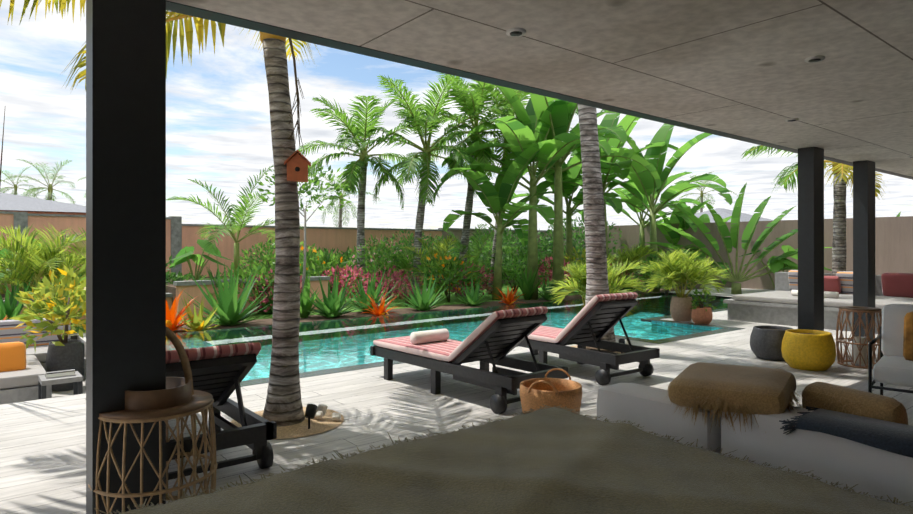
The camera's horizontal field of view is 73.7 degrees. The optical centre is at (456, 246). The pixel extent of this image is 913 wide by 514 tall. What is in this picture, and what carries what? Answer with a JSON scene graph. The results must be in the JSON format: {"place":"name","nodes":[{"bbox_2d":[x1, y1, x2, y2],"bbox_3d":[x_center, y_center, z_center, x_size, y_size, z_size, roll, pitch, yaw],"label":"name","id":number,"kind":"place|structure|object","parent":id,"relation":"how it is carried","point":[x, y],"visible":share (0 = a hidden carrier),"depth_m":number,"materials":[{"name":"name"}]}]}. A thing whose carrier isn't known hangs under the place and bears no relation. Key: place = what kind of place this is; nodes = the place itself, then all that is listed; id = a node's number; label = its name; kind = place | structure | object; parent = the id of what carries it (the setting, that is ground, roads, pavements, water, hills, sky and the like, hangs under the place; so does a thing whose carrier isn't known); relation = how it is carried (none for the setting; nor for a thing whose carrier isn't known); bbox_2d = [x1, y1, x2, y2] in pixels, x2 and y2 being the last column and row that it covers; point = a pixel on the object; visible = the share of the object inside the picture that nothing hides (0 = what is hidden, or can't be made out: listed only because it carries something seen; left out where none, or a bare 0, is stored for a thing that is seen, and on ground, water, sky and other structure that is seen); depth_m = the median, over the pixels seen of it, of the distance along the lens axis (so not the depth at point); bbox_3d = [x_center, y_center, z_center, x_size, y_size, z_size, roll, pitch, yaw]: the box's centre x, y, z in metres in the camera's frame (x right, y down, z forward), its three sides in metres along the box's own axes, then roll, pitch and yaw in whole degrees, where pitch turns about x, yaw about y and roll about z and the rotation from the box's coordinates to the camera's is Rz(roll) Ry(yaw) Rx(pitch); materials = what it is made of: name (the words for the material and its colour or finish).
{"place":"outdoors","nodes":[
{"label":"outdoors","id":0,"kind":"place"},
{"bbox_2d":[71,281,672,333],"bbox_3d":[-1.141,1.415,17.388,100.000,0.001,5.400,0,0,-39],"label":"planting bed","id":1,"kind":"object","parent":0,"point":[453,299],"depth_m":15.95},
{"bbox_2d":[0,272,43,319],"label":"agave","id":2,"kind":"object","parent":1,"relation":"on","point":[10,308],"visible":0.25,"depth_m":9.96,"materials":[{"name":"green plant"}]},
{"bbox_2d":[0,223,85,296],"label":"palm plant","id":3,"kind":"object","parent":1,"relation":"on","point":[36,258],"visible":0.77,"depth_m":10.85,"materials":[{"name":"green"}]},
{"bbox_2d":[166,270,210,287],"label":"hedge shrub","id":4,"kind":"object","parent":1,"relation":"on","point":[179,277],"visible":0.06,"depth_m":13.50,"materials":[{"name":"green plant"}]},
{"bbox_2d":[167,165,302,278],"bbox_3d":[-4.876,-0.555,13.494,3.092,2.740,3.023,0,0,-39],"label":"young palm","id":5,"kind":"object","parent":1,"relation":"on","point":[239,212],"visible":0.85,"depth_m":13.41,"materials":[{"name":"green"}]},
{"bbox_2d":[208,263,274,313],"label":"shrub","id":6,"kind":"object","parent":1,"relation":"on","point":[242,273],"visible":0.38,"depth_m":12.41,"materials":[{"name":"green plant"}]},
{"bbox_2d":[246,269,301,311],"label":"red shrub","id":7,"kind":"object","parent":1,"relation":"on","point":[265,300],"visible":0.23,"depth_m":12.45,"materials":[{"name":"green plant"}]},
{"bbox_2d":[232,239,339,283],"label":"green shrub","id":8,"kind":"object","parent":1,"relation":"on","point":[252,260],"visible":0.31,"depth_m":16.11,"materials":[{"name":"green plant"}]},
{"bbox_2d":[257,160,351,292],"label":"young tree","id":9,"kind":"object","parent":1,"relation":"on","point":[315,181],"visible":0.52,"depth_m":12.68,"materials":[{"name":"green plant"}]},
{"bbox_2d":[299,246,365,297],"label":"shrub","id":10,"kind":"object","parent":1,"relation":"on","point":[333,261],"visible":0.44,"depth_m":15.07,"materials":[{"name":"green plant"}]},
{"bbox_2d":[317,264,370,301],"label":"red shrub","id":11,"kind":"object","parent":1,"relation":"on","point":[341,280],"visible":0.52,"depth_m":14.58,"materials":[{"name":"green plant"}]},
{"bbox_2d":[332,246,399,284],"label":"hedge shrub","id":12,"kind":"object","parent":1,"relation":"on","point":[355,252],"visible":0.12,"depth_m":18.40,"materials":[{"name":"green plant"}]},
{"bbox_2d":[298,95,441,297],"bbox_3d":[-2.510,-1.423,17.242,3.840,5.783,3.868,0,0,-24],"label":"palm","id":13,"kind":"object","parent":1,"relation":"on","point":[357,169],"visible":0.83,"depth_m":16.59,"materials":[{"name":"green plant"}]},
{"bbox_2d":[348,234,409,294],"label":"flower shrub","id":14,"kind":"object","parent":1,"relation":"on","point":[382,244],"visible":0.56,"depth_m":16.36,"materials":[{"name":"green plant"}]},
{"bbox_2d":[363,265,413,303],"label":"red shrub","id":15,"kind":"object","parent":1,"relation":"on","point":[389,288],"visible":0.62,"depth_m":14.73,"materials":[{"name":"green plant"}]},
{"bbox_2d":[356,233,429,298],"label":"shrub","id":16,"kind":"object","parent":1,"relation":"on","point":[406,261],"visible":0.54,"depth_m":16.40,"materials":[{"name":"green"}]},
{"bbox_2d":[375,229,459,286],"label":"green shrub","id":17,"kind":"object","parent":1,"relation":"on","point":[429,242],"visible":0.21,"depth_m":18.38,"materials":[{"name":"green plant"}]},
{"bbox_2d":[337,74,515,298],"bbox_3d":[-0.745,-1.549,16.460,4.358,6.044,4.438,0,0,-22],"label":"palm","id":18,"kind":"object","parent":1,"relation":"on","point":[425,183],"visible":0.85,"depth_m":15.93,"materials":[{"name":"green plant"}]},
{"bbox_2d":[395,235,483,299],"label":"shrub","id":19,"kind":"object","parent":1,"relation":"on","point":[440,247],"visible":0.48,"depth_m":16.14,"materials":[{"name":"green"}]},
{"bbox_2d":[415,250,485,301],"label":"shrub","id":20,"kind":"object","parent":1,"relation":"on","point":[450,272],"visible":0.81,"depth_m":15.32,"materials":[{"name":"green plant"}]},
{"bbox_2d":[396,72,528,296],"bbox_3d":[0.610,-1.970,17.357,4.516,6.879,4.085,0,0,-11],"label":"palm","id":21,"kind":"object","parent":1,"relation":"on","point":[474,100],"visible":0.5,"depth_m":16.96,"materials":[{"name":"green plant"}]},
{"bbox_2d":[424,223,518,291],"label":"shrub","id":22,"kind":"object","parent":1,"relation":"on","point":[476,250],"visible":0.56,"depth_m":17.68,"materials":[{"name":"green"}]},
{"bbox_2d":[450,261,493,294],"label":"red shrub","id":23,"kind":"object","parent":1,"relation":"on","point":[482,288],"visible":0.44,"depth_m":16.16,"materials":[{"name":"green plant"}]},
{"bbox_2d":[453,226,540,279],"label":"green shrub","id":24,"kind":"object","parent":1,"relation":"on","point":[505,233],"visible":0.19,"depth_m":19.30,"materials":[{"name":"green plant"}]},
{"bbox_2d":[443,140,569,299],"bbox_3d":[1.114,-0.755,16.303,3.587,4.353,4.110,0,0,18],"label":"banana plant","id":25,"kind":"object","parent":1,"relation":"on","point":[496,197],"visible":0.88,"depth_m":15.75,"materials":[{"name":"green plant"}]},
{"bbox_2d":[440,80,577,293],"bbox_3d":[1.538,-1.806,18.350,4.107,6.564,3.703,0,0,-39],"label":"palm","id":26,"kind":"object","parent":1,"relation":"on","point":[505,152],"visible":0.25,"depth_m":17.80,"materials":[{"name":"green plant"}]},
{"bbox_2d":[485,242,548,292],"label":"shrub","id":27,"kind":"object","parent":1,"relation":"on","point":[518,268],"visible":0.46,"depth_m":17.92,"materials":[{"name":"green plant"}]},
{"bbox_2d":[502,228,552,278],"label":"hedge shrub","id":28,"kind":"object","parent":1,"relation":"on","point":[542,244],"visible":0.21,"depth_m":22.41,"materials":[{"name":"green plant"}]},
{"bbox_2d":[538,255,573,287],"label":"red shrub","id":29,"kind":"object","parent":1,"relation":"on","point":[547,259],"visible":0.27,"depth_m":18.03,"materials":[{"name":"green plant"}]},
{"bbox_2d":[538,218,584,269],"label":"hedge shrub","id":30,"kind":"object","parent":1,"relation":"on","point":[551,233],"visible":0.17,"depth_m":23.33,"materials":[{"name":"green plant"}]},
{"bbox_2d":[511,139,636,291],"bbox_3d":[3.693,-1.047,18.916,4.292,4.929,4.185,0,0,-39],"label":"banana plant","id":31,"kind":"object","parent":1,"relation":"on","point":[568,189],"visible":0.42,"depth_m":18.62,"materials":[{"name":"green plant"}]},
{"bbox_2d":[564,247,585,285],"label":"shrub","id":32,"kind":"object","parent":1,"relation":"on","point":[583,254],"visible":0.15,"depth_m":18.19,"materials":[{"name":"green plant"}]},
{"bbox_2d":[549,216,624,268],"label":"green shrub","id":33,"kind":"object","parent":1,"relation":"on","point":[581,235],"visible":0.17,"depth_m":22.47,"materials":[{"name":"green plant"}]},
{"bbox_2d":[522,106,678,267],"bbox_3d":[4.249,-1.651,18.705,4.950,6.142,4.631,0,0,-39],"label":"banana plant","id":34,"kind":"object","parent":1,"relation":"on","point":[612,168],"visible":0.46,"depth_m":18.03,"materials":[{"name":"green plant"}]},
{"bbox_2d":[574,158,703,287],"bbox_3d":[6.653,-0.952,20.944,3.870,4.737,4.242,0,0,-27],"label":"banana plant","id":35,"kind":"object","parent":1,"relation":"on","point":[625,194],"visible":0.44,"depth_m":20.81,"materials":[{"name":"green plant"}]},
{"bbox_2d":[638,200,710,287],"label":"banana plant","id":36,"kind":"object","parent":1,"relation":"on","point":[673,237],"visible":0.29,"depth_m":20.59,"materials":[{"name":"green plant"}]},
{"bbox_2d":[74,288,694,333],"bbox_3d":[0.924,1.405,14.840,48.000,0.001,1.160,0,0,-39],"label":"pool coping","id":37,"kind":"object","parent":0,"point":[263,322],"depth_m":12.96,"materials":[{"name":"stone"}]},
{"bbox_2d":[16,274,85,327],"bbox_3d":[-6.050,0.893,9.265,1.275,0.987,1.193,0,0,26],"label":"croton","id":38,"kind":"object","parent":37,"relation":"on","point":[25,295],"visible":0.1,"depth_m":9.09,"materials":[{"name":"yellow"}]},
{"bbox_2d":[166,289,199,331],"bbox_3d":[-4.742,1.047,9.977,1.123,0.737,1.183,0,0,-39],"label":"orange bromeliad","id":39,"kind":"object","parent":37,"relation":"on","point":[172,320],"visible":0.42,"depth_m":9.91,"materials":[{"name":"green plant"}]},
{"bbox_2d":[175,295,220,331],"bbox_3d":[-4.303,1.096,10.080,0.886,0.639,0.927,0,0,-39],"label":"bromeliad","id":40,"kind":"object","parent":37,"relation":"on","point":[196,324],"visible":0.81,"depth_m":10.01,"materials":[{"name":"green plant"}]},
{"bbox_2d":[182,255,273,325],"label":"agave","id":41,"kind":"object","parent":37,"relation":"on","point":[230,306],"visible":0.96,"depth_m":10.69,"materials":[{"name":"green plant"}]},
{"bbox_2d":[300,275,326,317],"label":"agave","id":42,"kind":"object","parent":37,"relation":"on","point":[305,304],"visible":0.73,"depth_m":11.91,"materials":[{"name":"green plant"}]},
{"bbox_2d":[300,269,364,317],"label":"agave","id":43,"kind":"object","parent":37,"relation":"on","point":[331,305],"visible":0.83,"depth_m":11.95,"materials":[{"name":"green plant"}]},
{"bbox_2d":[338,265,399,312],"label":"agave","id":44,"kind":"object","parent":37,"relation":"on","point":[364,297],"visible":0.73,"depth_m":12.82,"materials":[{"name":"green plant"}]},
{"bbox_2d":[361,291,399,315],"bbox_3d":[-1.538,1.132,12.361,0.853,0.566,0.855,0,0,6],"label":"orange bromeliad","id":45,"kind":"object","parent":37,"relation":"on","point":[379,310],"visible":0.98,"depth_m":12.29,"materials":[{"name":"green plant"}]},
{"bbox_2d":[398,268,450,310],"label":"agave","id":46,"kind":"object","parent":37,"relation":"on","point":[425,300],"visible":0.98,"depth_m":13.25,"materials":[{"name":"green plant"}]},
{"bbox_2d":[457,275,492,305],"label":"agave","id":47,"kind":"object","parent":37,"relation":"on","point":[473,299],"visible":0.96,"depth_m":14.33,"materials":[{"name":"green plant"}]},
{"bbox_2d":[493,286,526,304],"bbox_3d":[1.272,1.162,14.700,0.902,0.521,0.939,0,0,11],"label":"orange bromeliad","id":48,"kind":"object","parent":37,"relation":"on","point":[509,300],"visible":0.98,"depth_m":14.65,"materials":[{"name":"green plant"}]},
{"bbox_2d":[513,264,542,299],"bbox_3d":[1.887,0.911,16.004,0.899,1.008,0.895,0,0,-39],"label":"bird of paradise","id":49,"kind":"object","parent":37,"relation":"on","point":[526,287],"visible":0.9,"depth_m":15.85,"materials":[{"name":"green plant"}]},
{"bbox_2d":[434,85,635,299],"bbox_3d":[2.300,-1.717,16.040,4.932,6.270,5.134,0,0,-39],"label":"banana plant","id":50,"kind":"object","parent":37,"relation":"on","point":[531,130],"visible":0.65,"depth_m":15.81,"materials":[{"name":"green plant"}]},
{"bbox_2d":[532,273,564,299],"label":"agave","id":51,"kind":"object","parent":37,"relation":"on","point":[546,296],"visible":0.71,"depth_m":15.80,"materials":[{"name":"green plant"}]},
{"bbox_2d":[454,93,660,298],"bbox_3d":[2.848,-2.152,16.372,4.983,7.136,5.018,0,0,-39],"label":"banana plant","id":52,"kind":"object","parent":37,"relation":"on","point":[562,115],"visible":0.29,"depth_m":15.99,"materials":[{"name":"green plant"}]},
{"bbox_2d":[608,244,657,292],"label":"areca clump","id":53,"kind":"object","parent":37,"relation":"on","point":[634,255],"visible":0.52,"depth_m":18.26,"materials":[{"name":"green"}]},
{"bbox_2d":[582,123,732,291],"bbox_3d":[5.939,-1.373,19.133,4.810,5.585,4.526,0,0,19],"label":"banana plant","id":54,"kind":"object","parent":37,"relation":"on","point":[643,177],"visible":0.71,"depth_m":18.68,"materials":[{"name":"green plant"}]},
{"bbox_2d":[633,249,695,295],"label":"shrub","id":55,"kind":"object","parent":37,"relation":"on","point":[655,256],"visible":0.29,"depth_m":16.24,"materials":[{"name":"green plant"}]},
{"bbox_2d":[658,213,731,283],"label":"banana plant","id":56,"kind":"object","parent":37,"relation":"on","point":[704,218],"visible":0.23,"depth_m":20.09,"materials":[{"name":"green plant"}]},
{"bbox_2d":[738,245,797,288],"bbox_3d":[8.963,0.691,16.991,1.698,1.463,1.522,0,0,-10],"label":"alocasia","id":57,"kind":"object","parent":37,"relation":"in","point":[776,265],"visible":0.5,"depth_m":16.84,"materials":[{"name":"green plant"}]},
{"bbox_2d":[0,287,912,513],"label":"deck floor","id":58,"kind":"structure","parent":0,"point":[42,456],"depth_m":4.88,"materials":[{"name":"grey wood"}]},
{"bbox_2d":[0,318,85,404],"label":"lounge bench","id":59,"kind":"object","parent":58,"relation":"on","point":[22,367],"visible":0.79,"depth_m":6.88,"materials":[{"name":"grey concrete"}]},
{"bbox_2d":[38,369,82,399],"bbox_3d":[-4.210,1.567,6.469,0.360,0.496,0.360,0,0,-39],"label":"side table","id":60,"kind":"object","parent":58,"relation":"on","point":[74,377],"visible":0.62,"depth_m":6.42,"materials":[{"name":"grey concrete"}]},
{"bbox_2d":[46,340,83,390],"bbox_3d":[-4.991,1.515,7.766,0.420,0.600,0.420,0,0,-39],"label":"pot","id":61,"kind":"object","parent":58,"relation":"on","point":[69,355],"visible":0.79,"depth_m":7.62,"materials":[{"name":"concrete"}]},
{"bbox_2d":[9,263,85,350],"bbox_3d":[-4.987,0.770,7.744,1.017,1.172,1.131,0,0,20],"label":"pot plant","id":62,"kind":"object","parent":61,"relation":"in","point":[57,308],"visible":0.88,"depth_m":7.56,"materials":[{"name":"yellow plant"}]},
{"bbox_2d":[88,327,216,513],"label":"side table","id":63,"kind":"object","parent":58,"relation":"on","point":[178,399],"visible":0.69,"depth_m":2.76,"materials":[{"name":"brown wood"}]},
{"bbox_2d":[85,342,276,479],"bbox_3d":[-1.930,0.940,4.069,0.710,0.750,2.000,0,0,-39],"label":"sun lounger","id":64,"kind":"object","parent":58,"relation":"on","point":[219,373],"visible":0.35,"depth_m":3.51,"materials":[{"name":"black wood"}]},
{"bbox_2d":[60,11,316,426],"bbox_3d":[-1.308,-1.351,4.591,4.514,5.445,4.334,0,0,-39],"label":"palm tree","id":65,"kind":"object","parent":58,"relation":"on","point":[283,406],"visible":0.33,"depth_m":4.48,"materials":[{"name":"grey plant"}]},
{"bbox_2d":[0,0,167,24],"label":"palm fronds","id":66,"kind":"object","parent":65,"relation":"attached to","point":[62,5],"visible":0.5,"depth_m":4.89,"materials":[{"name":"yellow"}]},
{"bbox_2d":[288,38,304,153],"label":"frond","id":67,"kind":"object","parent":65,"relation":"attached to","point":[297,124],"visible":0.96,"depth_m":4.50,"materials":[{"name":"brown"}]},
{"bbox_2d":[284,149,310,181],"bbox_3d":[-1.177,-0.596,4.506,0.190,0.222,0.160,0,0,-14],"label":"birdhouse","id":68,"kind":"object","parent":65,"relation":"attached to","point":[297,162],"visible":0.94,"depth_m":4.45,"materials":[{"name":"wood"}]},
{"bbox_2d":[231,407,343,438],"bbox_3d":[-1.268,1.297,4.554,0.840,0.024,0.840,0,0,-39],"label":"gravel circle","id":69,"kind":"object","parent":58,"relation":"on","point":[325,422],"visible":0.42,"depth_m":4.40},
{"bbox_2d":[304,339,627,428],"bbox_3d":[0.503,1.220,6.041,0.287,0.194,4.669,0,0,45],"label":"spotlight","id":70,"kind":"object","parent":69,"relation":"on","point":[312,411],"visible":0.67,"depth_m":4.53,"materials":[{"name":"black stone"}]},
{"bbox_2d":[81,293,729,351],"bbox_3d":[1.853,1.940,11.313,14.600,1.250,5.490,0,0,-39],"label":"pool shell","id":71,"kind":"object","parent":58,"relation":"in","point":[652,321],"visible":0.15,"depth_m":10.28},
{"bbox_2d":[166,293,731,380],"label":"pool water","id":72,"kind":"structure","parent":71,"relation":"in","point":[329,344],"depth_m":9.75,"materials":[{"name":"liquid"}]},
{"bbox_2d":[240,308,745,386],"bbox_3d":[3.156,1.338,9.705,14.000,0.054,1.790,0,0,-39],"label":"pool coping","id":73,"kind":"object","parent":71,"relation":"on","point":[380,364],"visible":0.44,"depth_m":8.49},
{"bbox_2d":[370,307,567,413],"bbox_3d":[0.031,0.915,5.658,0.710,0.801,2.000,0,0,-41],"label":"sun lounger","id":74,"kind":"object","parent":58,"relation":"on","point":[495,338],"visible":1,"depth_m":5.28,"materials":[{"name":"black wood"}]},
{"bbox_2d":[86,0,874,513],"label":"columns","id":75,"kind":"structure","parent":58,"relation":"on","point":[124,196],"depth_m":2.79,"materials":[{"name":"metal"}]},
{"bbox_2d":[519,368,582,413],"bbox_3d":[0.695,1.126,4.484,0.460,0.378,0.475,0,0,22],"label":"woven basket","id":76,"kind":"object","parent":58,"relation":"on","point":[535,393],"visible":0.62,"depth_m":4.34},
{"bbox_2d":[517,292,659,384],"bbox_3d":[1.152,0.891,6.656,0.710,0.848,2.000,0,0,-37],"label":"sun lounger","id":77,"kind":"object","parent":58,"relation":"on","point":[596,319],"visible":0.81,"depth_m":6.15,"materials":[{"name":"black wood"}]},
{"bbox_2d":[577,104,615,351],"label":"palm tree","id":78,"kind":"object","parent":58,"relation":"on","point":[595,241],"visible":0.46,"depth_m":7.59,"materials":[{"name":"grey plant"}]},
{"bbox_2d":[670,296,692,321],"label":"tan pot","id":79,"kind":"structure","parent":58,"relation":"on","point":[680,310],"depth_m":10.65,"materials":[{"name":"ceramic"}]},
{"bbox_2d":[637,247,730,297],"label":"potted palm","id":80,"kind":"object","parent":79,"relation":"on","point":[677,268],"visible":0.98,"depth_m":10.65,"materials":[{"name":"green"}]},
{"bbox_2d":[691,306,712,323],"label":"plant pot","id":81,"kind":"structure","parent":58,"relation":"on","point":[699,315],"depth_m":10.25,"materials":[{"name":"ceramic"}]},
{"bbox_2d":[690,288,716,310],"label":"pot plant","id":82,"kind":"object","parent":81,"relation":"on","point":[699,303],"visible":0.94,"depth_m":10.36,"materials":[{"name":"green plant"}]},
{"bbox_2d":[639,183,831,293],"bbox_3d":[7.739,-0.237,16.852,5.341,3.104,0.664,0,0,0],"label":"travellers palm","id":83,"kind":"object","parent":58,"relation":"on","point":[733,233],"visible":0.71,"depth_m":16.86,"materials":[{"name":"green plant"}]},
{"bbox_2d":[597,383,912,505],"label":"modular sofa","id":84,"kind":"object","parent":58,"relation":"on","point":[879,473],"visible":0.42,"depth_m":2.38,"materials":[{"name":"fabric"}]},
{"bbox_2d":[94,404,912,513],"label":"day bed blanket","id":85,"kind":"object","parent":84,"relation":"on","point":[553,460],"visible":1,"depth_m":1.94,"materials":[{"name":"fabric"}]},
{"bbox_2d":[660,362,907,433],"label":"throw pillows","id":86,"kind":"object","parent":84,"relation":"on","point":[725,388],"visible":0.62,"depth_m":2.50,"materials":[{"name":"fabric"}]},
{"bbox_2d":[779,406,912,457],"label":"throw blanket","id":87,"kind":"object","parent":84,"relation":"on","point":[894,437],"visible":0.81,"depth_m":2.19,"materials":[{"name":"fabric"}]},
{"bbox_2d":[750,325,792,360],"bbox_3d":[3.726,1.135,7.160,0.500,0.360,0.500,0,0,-39],"label":"planter pot","id":88,"kind":"object","parent":58,"relation":"on","point":[765,342],"visible":0.79,"depth_m":7.01,"materials":[{"name":"concrete"}]},
{"bbox_2d":[781,329,835,370],"bbox_3d":[3.817,1.120,6.603,0.520,0.390,0.520,0,0,-39],"label":"yellow pot","id":89,"kind":"object","parent":58,"relation":"on","point":[808,350],"visible":1,"depth_m":6.42,"materials":[{"name":"ceramic"}]},
{"bbox_2d":[742,145,887,275],"bbox_3d":[7.040,-1.046,11.421,3.643,4.848,3.877,0,0,38],"label":"palm tree","id":90,"kind":"object","parent":58,"relation":"on","point":[841,171],"visible":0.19,"depth_m":11.08,"materials":[{"name":"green plant"}]},
{"bbox_2d":[723,270,912,333],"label":"built-in sofa","id":91,"kind":"object","parent":58,"relation":"on","point":[778,305],"visible":0.67,"depth_m":10.41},
{"bbox_2d":[836,306,883,368],"bbox_3d":[4.472,0.999,6.748,0.462,0.637,0.462,0,0,-39],"label":"side table","id":92,"kind":"object","parent":58,"relation":"on","point":[859,343],"visible":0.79,"depth_m":6.68,"materials":[{"name":"wicker"}]},
{"bbox_2d":[868,304,912,394],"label":"armchair","id":93,"kind":"object","parent":58,"relation":"on","point":[893,365],"visible":0.96,"depth_m":4.93,"materials":[{"name":"fabric"}]},
{"bbox_2d":[0,0,912,229],"label":"sky","id":94,"kind":"structure","parent":0,"point":[218,126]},
{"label":"house walls","id":95,"kind":"object","parent":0,"visible":0},
{"bbox_2d":[167,0,912,176],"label":"roof slab ceiling","id":96,"kind":"structure","parent":95,"relation":"on","point":[742,68],"depth_m":3.70,"materials":[{"name":"concrete"}]},
{"bbox_2d":[166,0,912,179],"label":"roof fascia","id":97,"kind":"structure","parent":96,"relation":"attached to","point":[233,20],"depth_m":3.99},
{"bbox_2d":[506,28,912,157],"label":"ceiling spotlights","id":98,"kind":"object","parent":96,"relation":"attached to","point":[514,32],"visible":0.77,"depth_m":3.78,"materials":[{"name":"white paint"}]},
{"bbox_3d":[2.033,1.165,8.788,0.320,0.300,0.320,0,0,-39],"label":"terracotta pot","id":99,"kind":"object","parent":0,"visible":0},
{"bbox_2d":[544,256,650,315],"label":"palm plant","id":100,"kind":"object","parent":99,"relation":"on","point":[579,278],"visible":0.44,"depth_m":8.63,"materials":[{"name":"green"}]},
{"label":"ground","id":101,"kind":"structure","parent":0,"visible":0},
{"bbox_2d":[3,159,75,203],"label":"distant palm","id":102,"kind":"object","parent":101,"relation":"on","point":[50,189],"visible":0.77,"depth_m":39.32,"materials":[{"name":"green plant"}]},
{"bbox_2d":[0,193,85,214],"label":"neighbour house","id":103,"kind":"structure","parent":101,"relation":"on","point":[13,203],"depth_m":28.59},
{"bbox_2d":[305,172,378,226],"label":"distant palm","id":104,"kind":"object","parent":101,"relation":"on","point":[340,213],"visible":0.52,"depth_m":41.80,"materials":[{"name":"green plant"}]},
{"bbox_2d":[0,211,912,319],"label":"boundary wall","id":105,"kind":"structure","parent":101,"relation":"on","point":[893,244],"depth_m":16.82,"materials":[{"name":"paint"}]},
{"bbox_2d":[169,239,232,280],"bbox_3d":[-5.464,0.337,12.808,1.363,0.972,0.889,0,0,0],"label":"alocasia","id":106,"kind":"object","parent":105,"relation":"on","point":[184,254],"visible":0.92,"depth_m":12.82,"materials":[{"name":"green plant"}]},
{"bbox_2d":[679,171,737,213],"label":"distant palm","id":107,"kind":"object","parent":101,"relation":"on","point":[701,200],"visible":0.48,"depth_m":55.37,"materials":[{"name":"green plant"}]},
{"bbox_2d":[662,208,772,222],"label":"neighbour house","id":108,"kind":"structure","parent":101,"relation":"on","point":[723,213],"depth_m":46.04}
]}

